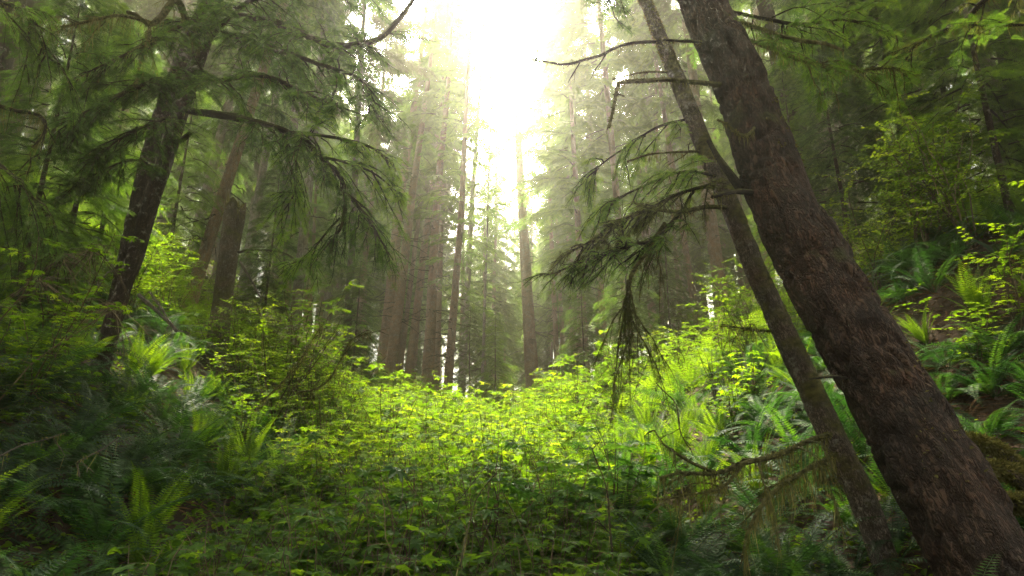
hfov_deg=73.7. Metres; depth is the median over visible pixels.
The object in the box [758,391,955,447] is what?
fern
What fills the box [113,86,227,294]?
young conifer
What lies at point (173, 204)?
conifer tree
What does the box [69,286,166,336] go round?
fern
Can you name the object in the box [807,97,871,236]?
conifer tree
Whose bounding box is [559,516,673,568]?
fern
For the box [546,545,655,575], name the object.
fern
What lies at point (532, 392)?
shrub
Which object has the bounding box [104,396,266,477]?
fern
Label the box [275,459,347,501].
fern
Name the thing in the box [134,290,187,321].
fern
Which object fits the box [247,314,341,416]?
shrub
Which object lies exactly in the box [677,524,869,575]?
fern
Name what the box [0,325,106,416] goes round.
fern
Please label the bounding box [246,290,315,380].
shrub
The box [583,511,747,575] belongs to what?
fern
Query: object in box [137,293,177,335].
dead branch
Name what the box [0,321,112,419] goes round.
fern
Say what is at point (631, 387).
shrub
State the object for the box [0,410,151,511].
fern
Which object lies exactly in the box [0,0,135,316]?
young conifer
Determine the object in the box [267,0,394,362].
conifer tree
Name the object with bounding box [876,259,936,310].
fern
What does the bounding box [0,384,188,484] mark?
fern
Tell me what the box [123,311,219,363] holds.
fern
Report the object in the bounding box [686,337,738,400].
shrub
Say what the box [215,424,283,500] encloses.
fern
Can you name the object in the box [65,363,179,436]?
fern
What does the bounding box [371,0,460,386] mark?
conifer tree
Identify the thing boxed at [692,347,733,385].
fern
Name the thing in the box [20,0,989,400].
sky
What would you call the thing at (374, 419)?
shrub
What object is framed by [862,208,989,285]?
fern
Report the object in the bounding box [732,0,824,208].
conifer tree
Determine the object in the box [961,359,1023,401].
fern
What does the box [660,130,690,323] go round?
conifer tree
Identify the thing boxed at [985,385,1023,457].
fern
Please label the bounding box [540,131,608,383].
conifer tree
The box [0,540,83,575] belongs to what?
fern
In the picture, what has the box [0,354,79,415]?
fern
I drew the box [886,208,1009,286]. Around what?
fern
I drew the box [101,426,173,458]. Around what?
fern
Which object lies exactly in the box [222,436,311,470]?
fern
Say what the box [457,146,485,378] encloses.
conifer tree
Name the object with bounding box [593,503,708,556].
fern
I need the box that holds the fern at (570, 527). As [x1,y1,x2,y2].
[546,461,662,549]
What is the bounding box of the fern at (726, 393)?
[708,374,742,410]
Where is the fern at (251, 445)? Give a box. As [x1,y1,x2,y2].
[221,410,284,468]
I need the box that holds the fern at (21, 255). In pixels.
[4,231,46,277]
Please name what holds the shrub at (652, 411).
on the ground at (942, 309)
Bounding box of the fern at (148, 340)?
[126,325,184,354]
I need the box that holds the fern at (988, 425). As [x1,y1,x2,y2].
[953,397,1023,438]
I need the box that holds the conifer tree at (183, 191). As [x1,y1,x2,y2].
[137,92,204,237]
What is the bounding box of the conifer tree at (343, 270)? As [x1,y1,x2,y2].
[333,113,352,347]
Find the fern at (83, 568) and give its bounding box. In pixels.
[0,533,201,575]
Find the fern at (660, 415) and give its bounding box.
[616,408,689,445]
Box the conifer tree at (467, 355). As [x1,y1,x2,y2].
[456,270,486,393]
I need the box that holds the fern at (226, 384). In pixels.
[206,366,235,400]
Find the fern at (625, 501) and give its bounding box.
[570,477,698,542]
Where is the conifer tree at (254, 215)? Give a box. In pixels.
[236,1,322,307]
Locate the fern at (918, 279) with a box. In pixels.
[862,240,994,311]
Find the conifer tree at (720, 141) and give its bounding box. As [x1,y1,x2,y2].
[684,74,752,297]
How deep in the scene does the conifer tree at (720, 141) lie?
46.86 m
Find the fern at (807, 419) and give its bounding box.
[782,375,849,432]
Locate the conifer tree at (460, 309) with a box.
[421,191,496,374]
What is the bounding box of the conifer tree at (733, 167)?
[711,100,754,298]
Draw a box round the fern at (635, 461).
[590,452,655,488]
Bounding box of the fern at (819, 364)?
[775,348,827,371]
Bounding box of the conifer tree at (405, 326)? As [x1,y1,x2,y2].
[389,0,472,381]
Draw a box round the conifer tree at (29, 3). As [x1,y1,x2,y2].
[0,0,48,157]
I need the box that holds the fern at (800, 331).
[790,313,810,339]
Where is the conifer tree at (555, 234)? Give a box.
[527,0,620,384]
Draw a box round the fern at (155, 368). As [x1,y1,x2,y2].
[143,334,189,383]
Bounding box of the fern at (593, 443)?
[567,433,634,454]
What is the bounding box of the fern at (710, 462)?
[657,436,745,493]
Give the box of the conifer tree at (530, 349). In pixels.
[487,0,557,399]
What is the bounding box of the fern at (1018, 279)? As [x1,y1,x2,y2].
[989,259,1023,305]
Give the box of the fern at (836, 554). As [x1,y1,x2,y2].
[778,536,856,567]
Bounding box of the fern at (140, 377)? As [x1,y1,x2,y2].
[94,353,221,413]
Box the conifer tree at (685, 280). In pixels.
[639,4,717,331]
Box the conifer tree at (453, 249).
[440,209,480,376]
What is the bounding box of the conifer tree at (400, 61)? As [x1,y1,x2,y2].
[301,0,438,363]
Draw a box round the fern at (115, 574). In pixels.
[56,547,290,575]
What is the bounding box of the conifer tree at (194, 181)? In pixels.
[178,101,222,220]
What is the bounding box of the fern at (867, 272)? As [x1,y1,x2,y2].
[853,233,945,279]
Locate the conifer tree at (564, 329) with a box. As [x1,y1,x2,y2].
[537,252,597,384]
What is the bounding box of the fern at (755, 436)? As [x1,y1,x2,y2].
[679,385,799,477]
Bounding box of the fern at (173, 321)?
[136,300,216,350]
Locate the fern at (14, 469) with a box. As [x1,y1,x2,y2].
[0,429,48,489]
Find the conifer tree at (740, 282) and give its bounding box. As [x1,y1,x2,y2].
[700,92,755,305]
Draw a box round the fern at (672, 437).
[634,406,701,468]
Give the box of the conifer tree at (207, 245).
[170,0,348,310]
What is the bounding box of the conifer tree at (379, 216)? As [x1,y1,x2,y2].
[357,74,402,367]
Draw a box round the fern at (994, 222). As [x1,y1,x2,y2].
[943,201,1023,246]
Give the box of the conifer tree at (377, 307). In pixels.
[367,171,409,376]
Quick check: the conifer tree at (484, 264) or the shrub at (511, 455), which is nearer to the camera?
the shrub at (511, 455)
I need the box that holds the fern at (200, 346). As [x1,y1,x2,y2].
[154,331,224,369]
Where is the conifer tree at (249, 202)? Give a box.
[197,95,270,280]
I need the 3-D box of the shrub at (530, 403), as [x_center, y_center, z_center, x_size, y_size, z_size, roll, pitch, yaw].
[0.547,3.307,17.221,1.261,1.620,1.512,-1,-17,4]
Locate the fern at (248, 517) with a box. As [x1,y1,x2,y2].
[201,486,329,553]
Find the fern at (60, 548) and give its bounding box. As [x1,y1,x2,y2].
[0,534,100,569]
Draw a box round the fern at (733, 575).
[700,563,831,575]
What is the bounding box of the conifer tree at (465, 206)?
[459,138,473,327]
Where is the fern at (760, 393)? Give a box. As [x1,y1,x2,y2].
[705,361,789,412]
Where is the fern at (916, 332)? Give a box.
[894,298,934,343]
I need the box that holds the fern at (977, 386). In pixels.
[929,324,1023,416]
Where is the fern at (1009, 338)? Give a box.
[969,334,1023,348]
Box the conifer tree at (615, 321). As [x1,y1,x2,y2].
[607,161,624,357]
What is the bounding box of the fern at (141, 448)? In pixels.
[69,407,203,489]
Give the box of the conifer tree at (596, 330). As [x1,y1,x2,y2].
[560,3,626,380]
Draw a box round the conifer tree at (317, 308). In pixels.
[313,93,347,335]
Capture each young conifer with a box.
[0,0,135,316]
[0,0,168,294]
[23,20,178,278]
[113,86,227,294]
[233,163,309,336]
[324,255,382,386]
[453,307,496,403]
[470,312,520,412]
[553,276,617,392]
[589,228,665,385]
[634,212,707,349]
[747,68,870,312]
[759,31,938,299]
[820,0,988,250]
[844,0,1023,242]
[876,0,1023,231]
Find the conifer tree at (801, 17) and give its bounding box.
[741,0,985,227]
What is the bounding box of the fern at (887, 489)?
[858,450,908,523]
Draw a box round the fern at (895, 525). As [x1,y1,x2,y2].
[858,503,915,548]
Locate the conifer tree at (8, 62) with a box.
[0,0,26,119]
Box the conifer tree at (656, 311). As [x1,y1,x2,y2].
[615,113,687,347]
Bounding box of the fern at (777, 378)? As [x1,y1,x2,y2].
[712,368,793,422]
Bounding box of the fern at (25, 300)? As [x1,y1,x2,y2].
[1,269,86,322]
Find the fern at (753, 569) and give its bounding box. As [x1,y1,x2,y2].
[649,530,802,575]
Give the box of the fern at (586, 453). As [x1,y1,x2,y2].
[551,438,592,472]
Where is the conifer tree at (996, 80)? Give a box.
[963,23,1018,172]
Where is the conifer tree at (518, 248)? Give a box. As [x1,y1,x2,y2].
[506,149,519,390]
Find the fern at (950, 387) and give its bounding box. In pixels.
[930,350,1018,404]
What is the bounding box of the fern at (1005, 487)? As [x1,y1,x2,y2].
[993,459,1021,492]
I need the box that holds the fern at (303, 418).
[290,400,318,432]
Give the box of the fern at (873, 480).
[802,450,899,522]
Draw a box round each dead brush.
[0,246,114,312]
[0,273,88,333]
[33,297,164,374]
[36,242,140,315]
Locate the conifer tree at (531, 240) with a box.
[498,138,559,400]
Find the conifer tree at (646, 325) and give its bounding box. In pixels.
[615,162,675,357]
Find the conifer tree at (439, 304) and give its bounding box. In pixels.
[399,0,487,396]
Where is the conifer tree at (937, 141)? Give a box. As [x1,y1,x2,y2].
[867,63,973,214]
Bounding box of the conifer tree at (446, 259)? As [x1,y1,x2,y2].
[415,231,454,343]
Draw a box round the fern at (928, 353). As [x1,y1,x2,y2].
[815,341,968,381]
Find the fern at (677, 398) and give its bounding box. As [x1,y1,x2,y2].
[624,374,739,424]
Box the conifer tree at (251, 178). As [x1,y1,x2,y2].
[167,0,274,264]
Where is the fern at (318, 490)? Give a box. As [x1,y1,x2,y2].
[266,464,348,514]
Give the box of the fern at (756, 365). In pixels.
[692,340,778,397]
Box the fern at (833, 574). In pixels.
[762,541,880,575]
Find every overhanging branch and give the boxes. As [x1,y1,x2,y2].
[0,0,85,137]
[0,104,66,192]
[0,162,71,309]
[879,0,1023,77]
[908,9,1023,74]
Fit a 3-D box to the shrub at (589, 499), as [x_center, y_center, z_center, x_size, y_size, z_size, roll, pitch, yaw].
[0.394,2.200,6.888,1.279,1.531,1.338,7,-18,-21]
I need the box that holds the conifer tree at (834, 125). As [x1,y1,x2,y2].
[784,0,877,185]
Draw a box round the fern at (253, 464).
[208,438,284,482]
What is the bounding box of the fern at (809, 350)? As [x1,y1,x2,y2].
[773,337,822,367]
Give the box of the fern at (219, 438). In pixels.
[185,402,271,449]
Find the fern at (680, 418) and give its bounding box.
[662,402,694,436]
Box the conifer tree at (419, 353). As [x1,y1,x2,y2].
[399,104,450,386]
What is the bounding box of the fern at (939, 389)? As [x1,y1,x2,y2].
[830,371,976,468]
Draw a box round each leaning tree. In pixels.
[514,0,905,575]
[606,0,1023,575]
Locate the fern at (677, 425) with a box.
[643,407,693,455]
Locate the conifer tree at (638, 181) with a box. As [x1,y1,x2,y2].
[584,0,681,349]
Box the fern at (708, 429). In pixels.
[681,394,736,446]
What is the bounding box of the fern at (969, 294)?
[935,258,1020,317]
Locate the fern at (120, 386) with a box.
[88,357,175,417]
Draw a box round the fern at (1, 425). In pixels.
[0,399,46,464]
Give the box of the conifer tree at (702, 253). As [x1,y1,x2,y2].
[668,87,710,290]
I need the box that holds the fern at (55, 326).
[0,294,151,365]
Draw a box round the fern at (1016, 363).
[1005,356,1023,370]
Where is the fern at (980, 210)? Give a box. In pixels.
[940,178,1004,238]
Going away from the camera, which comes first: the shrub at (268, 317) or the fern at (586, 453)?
the fern at (586, 453)
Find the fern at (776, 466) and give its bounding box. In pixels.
[726,423,872,521]
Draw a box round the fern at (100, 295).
[72,278,146,314]
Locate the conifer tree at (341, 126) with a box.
[246,40,351,288]
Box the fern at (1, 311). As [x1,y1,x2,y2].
[0,303,76,353]
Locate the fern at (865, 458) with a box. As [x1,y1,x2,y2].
[771,404,876,483]
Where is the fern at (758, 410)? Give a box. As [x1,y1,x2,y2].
[699,377,796,436]
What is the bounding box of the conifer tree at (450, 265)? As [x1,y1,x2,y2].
[424,202,455,375]
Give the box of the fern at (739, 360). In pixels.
[700,333,774,385]
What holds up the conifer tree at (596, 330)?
on the ground at (942, 309)
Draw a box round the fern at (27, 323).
[0,290,55,349]
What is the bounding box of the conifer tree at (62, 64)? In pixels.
[33,0,85,169]
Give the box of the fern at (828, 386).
[741,368,843,417]
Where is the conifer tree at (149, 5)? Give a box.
[103,0,232,233]
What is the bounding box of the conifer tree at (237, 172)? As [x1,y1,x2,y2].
[195,0,299,280]
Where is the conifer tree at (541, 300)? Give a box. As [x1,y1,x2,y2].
[533,229,553,373]
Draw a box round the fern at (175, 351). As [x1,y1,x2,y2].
[120,335,208,376]
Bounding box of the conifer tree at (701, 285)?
[659,0,713,324]
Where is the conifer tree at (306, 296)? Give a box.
[288,118,341,329]
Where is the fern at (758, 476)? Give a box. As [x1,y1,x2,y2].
[712,426,783,495]
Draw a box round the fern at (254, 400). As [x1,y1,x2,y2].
[243,385,302,410]
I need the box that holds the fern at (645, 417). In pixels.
[621,389,662,428]
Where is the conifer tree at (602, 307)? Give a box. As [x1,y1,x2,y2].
[539,0,643,373]
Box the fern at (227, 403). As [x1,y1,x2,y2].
[203,377,280,428]
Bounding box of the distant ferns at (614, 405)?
[0,145,1023,453]
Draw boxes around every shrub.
[0,234,152,427]
[0,237,134,419]
[15,299,104,401]
[82,201,199,322]
[137,218,208,315]
[138,253,165,283]
[149,236,198,295]
[154,271,213,313]
[173,247,194,277]
[185,300,367,454]
[186,305,235,363]
[192,296,283,402]
[199,273,215,303]
[199,367,278,449]
[201,288,243,318]
[205,261,245,300]
[233,279,247,304]
[233,299,284,353]
[237,339,268,383]
[241,279,365,427]
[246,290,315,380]
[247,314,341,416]
[262,326,286,348]
[262,371,386,475]
[263,333,366,452]
[269,500,430,575]
[295,355,341,395]
[312,377,418,455]
[313,343,386,447]
[319,332,336,360]
[319,385,429,462]
[332,363,370,398]
[339,348,366,371]
[343,357,376,396]
[349,349,382,388]
[360,367,440,448]
[374,377,428,421]
[379,455,544,575]
[390,363,437,405]
[390,372,428,403]
[392,369,422,388]
[396,384,438,416]
[400,443,449,477]
[402,386,476,458]
[404,388,476,452]
[407,392,453,416]
[415,373,482,424]
[415,378,448,415]
[424,399,476,425]
[429,385,472,415]
[436,381,510,430]
[464,378,496,407]
[464,383,494,407]
[466,389,507,420]
[468,426,563,481]
[472,401,509,426]
[478,386,505,412]
[483,432,619,564]
[493,387,541,415]
[498,379,535,402]
[502,376,546,407]
[510,388,547,422]
[511,387,569,430]
[514,376,557,411]
[525,369,607,452]
[530,363,593,397]
[530,407,595,458]
[532,370,561,399]
[534,361,574,412]
[546,365,597,416]
[548,353,627,424]
[554,381,609,435]
[560,419,671,521]
[562,349,613,400]
[564,410,649,472]
[585,353,607,385]
[591,328,671,408]
[594,353,635,396]
[620,383,650,419]
[623,357,648,386]
[632,330,685,383]
[636,380,671,425]
[643,325,675,362]
[651,326,676,352]
[656,354,677,377]
[657,325,711,391]
[664,300,713,341]
[666,330,691,361]
[679,261,776,366]
[681,321,701,350]
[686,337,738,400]
[688,311,711,338]
[689,258,770,353]
[706,368,751,437]
[712,288,731,320]
[713,339,781,397]
[729,284,751,307]
[739,294,756,317]
[744,283,758,306]
[778,286,798,325]
[779,292,793,316]
[812,166,933,292]
[850,90,1023,253]
[857,79,1000,253]
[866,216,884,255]
[878,220,925,260]
[895,283,1013,379]
[953,180,1023,332]
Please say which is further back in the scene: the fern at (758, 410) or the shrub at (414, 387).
the shrub at (414, 387)
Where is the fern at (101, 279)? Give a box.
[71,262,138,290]
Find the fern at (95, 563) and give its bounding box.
[38,550,105,575]
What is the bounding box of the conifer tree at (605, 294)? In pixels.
[588,161,619,322]
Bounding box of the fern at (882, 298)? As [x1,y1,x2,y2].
[873,281,908,299]
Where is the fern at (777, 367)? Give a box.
[737,357,816,390]
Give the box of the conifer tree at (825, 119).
[798,0,872,222]
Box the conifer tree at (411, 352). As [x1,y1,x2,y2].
[381,0,489,389]
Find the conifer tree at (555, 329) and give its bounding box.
[510,0,578,389]
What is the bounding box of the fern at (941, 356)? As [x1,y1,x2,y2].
[908,322,1007,380]
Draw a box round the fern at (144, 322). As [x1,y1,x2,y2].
[126,304,180,338]
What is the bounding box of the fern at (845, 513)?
[777,482,895,531]
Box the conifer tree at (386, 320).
[349,1,461,382]
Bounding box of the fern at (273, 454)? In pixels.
[264,430,324,492]
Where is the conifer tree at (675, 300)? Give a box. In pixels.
[663,137,683,342]
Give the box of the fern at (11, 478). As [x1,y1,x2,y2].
[0,407,114,537]
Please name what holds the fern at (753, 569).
on the ground at (942, 309)
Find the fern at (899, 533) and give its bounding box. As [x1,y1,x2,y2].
[783,492,922,575]
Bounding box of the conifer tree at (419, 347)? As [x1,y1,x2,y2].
[411,236,449,384]
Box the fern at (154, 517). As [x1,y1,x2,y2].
[126,503,264,575]
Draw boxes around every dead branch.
[0,433,64,469]
[76,435,118,476]
[81,259,125,304]
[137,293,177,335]
[149,291,190,339]
[239,261,261,304]
[259,322,328,409]
[295,328,389,401]
[444,473,496,575]
[491,492,532,575]
[591,441,612,560]
[656,383,706,455]
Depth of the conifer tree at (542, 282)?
51.82 m
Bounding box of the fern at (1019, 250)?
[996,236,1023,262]
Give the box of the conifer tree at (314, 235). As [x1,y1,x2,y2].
[270,115,358,337]
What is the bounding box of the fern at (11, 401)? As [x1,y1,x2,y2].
[0,362,99,449]
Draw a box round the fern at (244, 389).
[196,368,266,399]
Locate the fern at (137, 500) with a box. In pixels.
[90,460,197,546]
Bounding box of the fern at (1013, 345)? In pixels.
[913,311,1023,382]
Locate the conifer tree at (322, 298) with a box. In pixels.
[304,100,349,336]
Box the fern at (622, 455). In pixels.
[578,444,659,493]
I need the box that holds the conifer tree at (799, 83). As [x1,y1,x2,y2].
[768,1,849,212]
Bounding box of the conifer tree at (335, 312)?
[333,78,353,344]
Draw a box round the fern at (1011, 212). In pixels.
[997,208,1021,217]
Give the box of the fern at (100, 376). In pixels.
[3,350,143,396]
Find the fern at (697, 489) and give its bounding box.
[679,452,736,513]
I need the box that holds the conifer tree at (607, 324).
[587,277,618,375]
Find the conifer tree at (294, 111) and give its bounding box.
[254,15,351,317]
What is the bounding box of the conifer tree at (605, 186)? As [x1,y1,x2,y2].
[603,135,623,299]
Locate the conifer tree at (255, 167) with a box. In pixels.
[229,66,281,291]
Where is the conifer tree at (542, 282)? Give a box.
[531,167,565,386]
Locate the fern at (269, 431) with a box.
[221,405,294,437]
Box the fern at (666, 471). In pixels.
[585,441,722,502]
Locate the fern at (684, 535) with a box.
[616,492,756,548]
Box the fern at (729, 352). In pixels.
[708,335,765,364]
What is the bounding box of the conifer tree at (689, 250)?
[669,145,711,317]
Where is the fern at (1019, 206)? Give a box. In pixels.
[998,183,1023,219]
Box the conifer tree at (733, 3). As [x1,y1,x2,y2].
[625,0,993,256]
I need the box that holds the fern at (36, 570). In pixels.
[0,550,92,575]
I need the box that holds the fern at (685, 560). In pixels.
[575,491,812,575]
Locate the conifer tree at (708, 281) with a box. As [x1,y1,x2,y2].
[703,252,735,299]
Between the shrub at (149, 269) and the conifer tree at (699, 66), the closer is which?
the shrub at (149, 269)
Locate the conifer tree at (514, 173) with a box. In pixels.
[510,142,539,347]
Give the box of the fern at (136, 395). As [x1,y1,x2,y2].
[108,380,158,426]
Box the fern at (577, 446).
[554,428,638,464]
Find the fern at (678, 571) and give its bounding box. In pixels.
[614,559,700,575]
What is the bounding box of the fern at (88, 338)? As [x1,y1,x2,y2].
[71,327,124,369]
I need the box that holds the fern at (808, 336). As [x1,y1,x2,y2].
[798,332,813,355]
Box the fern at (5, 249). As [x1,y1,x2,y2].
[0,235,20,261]
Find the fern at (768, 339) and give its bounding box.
[740,325,804,351]
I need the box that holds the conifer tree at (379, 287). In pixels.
[320,94,411,370]
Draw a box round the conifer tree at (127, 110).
[84,0,171,189]
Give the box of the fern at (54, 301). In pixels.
[4,273,103,315]
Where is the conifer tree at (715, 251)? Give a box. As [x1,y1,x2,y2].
[623,0,731,323]
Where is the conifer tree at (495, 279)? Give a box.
[456,197,518,393]
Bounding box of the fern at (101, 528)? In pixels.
[0,433,232,575]
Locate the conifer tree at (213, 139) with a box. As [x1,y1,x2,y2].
[194,0,248,241]
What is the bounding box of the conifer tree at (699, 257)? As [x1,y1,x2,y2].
[667,91,752,316]
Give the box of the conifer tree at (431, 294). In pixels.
[383,0,497,399]
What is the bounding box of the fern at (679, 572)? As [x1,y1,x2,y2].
[644,552,782,575]
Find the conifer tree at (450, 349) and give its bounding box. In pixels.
[405,0,505,399]
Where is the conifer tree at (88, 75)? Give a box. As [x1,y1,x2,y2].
[49,0,147,157]
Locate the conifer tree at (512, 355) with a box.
[508,247,543,401]
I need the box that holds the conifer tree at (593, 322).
[554,113,609,383]
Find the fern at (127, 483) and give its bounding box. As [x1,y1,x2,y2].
[6,435,237,532]
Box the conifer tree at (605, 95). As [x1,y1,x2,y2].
[538,0,664,363]
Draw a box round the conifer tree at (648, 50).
[602,0,726,332]
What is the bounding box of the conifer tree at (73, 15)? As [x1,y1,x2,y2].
[18,0,117,141]
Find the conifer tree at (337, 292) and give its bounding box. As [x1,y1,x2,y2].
[315,88,393,350]
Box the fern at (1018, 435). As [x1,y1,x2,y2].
[989,430,1023,456]
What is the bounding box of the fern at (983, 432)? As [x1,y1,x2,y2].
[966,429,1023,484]
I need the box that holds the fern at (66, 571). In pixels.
[0,540,167,575]
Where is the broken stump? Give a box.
[205,187,319,368]
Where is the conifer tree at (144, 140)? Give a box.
[124,95,153,204]
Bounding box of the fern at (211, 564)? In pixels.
[113,544,276,575]
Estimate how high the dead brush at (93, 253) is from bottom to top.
0.995 m
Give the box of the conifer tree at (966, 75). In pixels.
[957,36,995,174]
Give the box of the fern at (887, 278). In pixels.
[859,239,901,283]
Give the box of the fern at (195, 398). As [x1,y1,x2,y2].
[134,376,236,429]
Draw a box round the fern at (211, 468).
[169,439,260,482]
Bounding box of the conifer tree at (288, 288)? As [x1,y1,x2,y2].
[262,66,331,315]
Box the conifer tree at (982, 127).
[960,36,995,174]
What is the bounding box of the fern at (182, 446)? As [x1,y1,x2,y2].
[103,390,269,492]
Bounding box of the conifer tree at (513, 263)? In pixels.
[480,201,540,397]
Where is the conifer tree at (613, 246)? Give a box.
[594,130,654,355]
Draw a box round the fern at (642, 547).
[556,527,669,575]
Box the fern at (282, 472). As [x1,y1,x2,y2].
[196,449,316,508]
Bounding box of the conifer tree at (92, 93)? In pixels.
[53,7,142,138]
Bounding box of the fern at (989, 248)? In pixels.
[952,214,1023,265]
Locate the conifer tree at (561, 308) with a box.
[532,170,589,385]
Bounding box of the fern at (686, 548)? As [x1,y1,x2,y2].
[650,524,743,575]
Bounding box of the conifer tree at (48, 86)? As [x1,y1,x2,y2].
[26,1,98,151]
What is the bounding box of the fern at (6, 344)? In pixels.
[0,317,61,359]
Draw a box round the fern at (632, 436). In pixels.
[613,412,679,465]
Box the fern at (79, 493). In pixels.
[0,451,134,534]
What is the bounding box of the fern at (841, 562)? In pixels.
[750,505,926,575]
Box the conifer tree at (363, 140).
[322,0,417,367]
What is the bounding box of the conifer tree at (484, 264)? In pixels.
[462,52,518,388]
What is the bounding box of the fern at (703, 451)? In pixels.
[671,422,728,467]
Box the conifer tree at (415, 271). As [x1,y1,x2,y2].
[367,182,427,367]
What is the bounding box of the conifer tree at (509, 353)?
[497,249,515,389]
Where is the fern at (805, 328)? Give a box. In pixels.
[791,289,881,342]
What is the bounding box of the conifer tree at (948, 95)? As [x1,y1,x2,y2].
[932,48,973,163]
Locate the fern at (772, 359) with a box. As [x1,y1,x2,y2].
[745,323,796,391]
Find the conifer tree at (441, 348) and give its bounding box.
[440,221,451,388]
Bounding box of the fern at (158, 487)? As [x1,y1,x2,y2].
[83,444,256,529]
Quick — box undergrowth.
[63,365,659,575]
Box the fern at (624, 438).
[595,420,631,454]
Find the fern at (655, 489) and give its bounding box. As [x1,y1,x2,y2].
[611,461,665,527]
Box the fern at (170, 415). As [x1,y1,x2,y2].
[111,348,248,443]
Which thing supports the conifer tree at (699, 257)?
on the ground at (942, 309)
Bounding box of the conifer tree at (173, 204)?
[133,0,214,240]
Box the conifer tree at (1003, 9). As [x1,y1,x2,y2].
[983,0,1023,168]
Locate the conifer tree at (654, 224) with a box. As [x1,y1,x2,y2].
[624,164,677,349]
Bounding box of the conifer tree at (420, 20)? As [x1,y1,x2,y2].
[366,1,458,349]
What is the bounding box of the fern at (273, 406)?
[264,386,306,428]
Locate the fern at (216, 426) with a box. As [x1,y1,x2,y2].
[172,395,239,452]
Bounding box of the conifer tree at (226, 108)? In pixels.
[168,0,298,269]
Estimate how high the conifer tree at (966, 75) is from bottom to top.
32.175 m
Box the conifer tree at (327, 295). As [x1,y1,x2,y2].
[303,52,368,345]
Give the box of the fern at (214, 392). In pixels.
[170,365,248,409]
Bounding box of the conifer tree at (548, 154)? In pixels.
[500,0,653,381]
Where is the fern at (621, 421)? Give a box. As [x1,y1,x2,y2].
[592,409,668,450]
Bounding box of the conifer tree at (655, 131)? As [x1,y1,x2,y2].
[633,2,679,349]
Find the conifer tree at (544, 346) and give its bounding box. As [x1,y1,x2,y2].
[516,188,588,391]
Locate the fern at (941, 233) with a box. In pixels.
[893,216,966,255]
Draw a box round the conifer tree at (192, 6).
[138,0,194,148]
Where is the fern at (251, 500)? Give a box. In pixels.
[216,473,326,523]
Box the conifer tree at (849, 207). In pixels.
[807,1,861,248]
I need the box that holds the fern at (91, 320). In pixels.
[72,303,136,346]
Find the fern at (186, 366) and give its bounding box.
[170,340,203,374]
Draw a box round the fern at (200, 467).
[107,425,285,516]
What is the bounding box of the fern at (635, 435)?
[614,418,662,443]
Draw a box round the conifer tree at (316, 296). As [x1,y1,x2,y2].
[266,80,337,320]
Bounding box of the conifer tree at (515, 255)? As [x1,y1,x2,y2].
[508,177,526,387]
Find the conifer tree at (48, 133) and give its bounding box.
[41,33,80,173]
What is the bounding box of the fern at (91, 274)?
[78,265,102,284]
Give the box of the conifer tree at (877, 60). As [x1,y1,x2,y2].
[858,3,934,109]
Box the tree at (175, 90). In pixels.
[27,0,440,374]
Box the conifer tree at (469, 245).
[433,0,506,399]
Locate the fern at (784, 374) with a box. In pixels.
[762,341,829,388]
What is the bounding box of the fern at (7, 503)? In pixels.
[0,473,61,527]
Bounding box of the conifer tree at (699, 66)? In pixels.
[618,4,711,337]
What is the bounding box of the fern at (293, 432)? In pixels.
[249,404,337,447]
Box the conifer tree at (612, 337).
[605,292,619,367]
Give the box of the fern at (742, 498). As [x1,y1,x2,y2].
[674,462,842,548]
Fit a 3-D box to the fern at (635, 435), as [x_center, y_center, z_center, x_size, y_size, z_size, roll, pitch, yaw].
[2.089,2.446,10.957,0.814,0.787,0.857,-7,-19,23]
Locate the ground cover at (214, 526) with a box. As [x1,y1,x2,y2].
[0,166,1023,575]
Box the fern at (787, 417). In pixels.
[700,387,842,449]
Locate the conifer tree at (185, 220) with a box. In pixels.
[175,139,201,245]
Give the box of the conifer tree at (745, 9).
[704,0,815,297]
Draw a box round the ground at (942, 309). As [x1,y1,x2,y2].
[0,159,1023,575]
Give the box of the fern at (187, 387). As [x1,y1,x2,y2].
[178,361,228,414]
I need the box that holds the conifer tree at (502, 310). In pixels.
[466,127,522,404]
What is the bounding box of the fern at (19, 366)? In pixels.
[0,359,63,386]
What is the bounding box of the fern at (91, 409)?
[29,376,165,443]
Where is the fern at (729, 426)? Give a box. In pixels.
[684,398,761,446]
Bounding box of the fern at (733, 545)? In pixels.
[691,512,833,572]
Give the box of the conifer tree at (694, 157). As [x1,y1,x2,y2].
[673,3,715,318]
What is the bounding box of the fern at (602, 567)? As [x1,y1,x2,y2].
[569,547,668,575]
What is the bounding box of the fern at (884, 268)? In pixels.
[863,232,945,286]
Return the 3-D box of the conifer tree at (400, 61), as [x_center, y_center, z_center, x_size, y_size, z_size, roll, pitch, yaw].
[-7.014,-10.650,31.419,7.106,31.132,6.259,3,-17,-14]
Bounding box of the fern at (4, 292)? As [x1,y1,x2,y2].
[0,269,45,307]
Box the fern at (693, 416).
[673,391,707,434]
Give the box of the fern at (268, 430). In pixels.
[209,407,296,449]
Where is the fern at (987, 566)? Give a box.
[971,554,1000,575]
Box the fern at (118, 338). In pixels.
[46,321,152,366]
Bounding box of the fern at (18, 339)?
[2,312,72,363]
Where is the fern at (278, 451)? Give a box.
[219,416,322,473]
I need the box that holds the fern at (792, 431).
[721,402,864,486]
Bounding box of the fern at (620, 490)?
[603,475,641,508]
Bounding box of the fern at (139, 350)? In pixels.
[120,322,169,380]
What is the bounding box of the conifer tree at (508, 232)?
[469,117,522,401]
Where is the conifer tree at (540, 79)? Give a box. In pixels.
[516,0,572,381]
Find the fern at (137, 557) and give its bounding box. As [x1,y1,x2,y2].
[116,494,214,575]
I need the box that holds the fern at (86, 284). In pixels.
[63,274,130,305]
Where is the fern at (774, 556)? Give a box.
[707,501,880,575]
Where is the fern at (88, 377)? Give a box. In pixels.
[0,340,127,411]
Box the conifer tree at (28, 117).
[21,25,61,152]

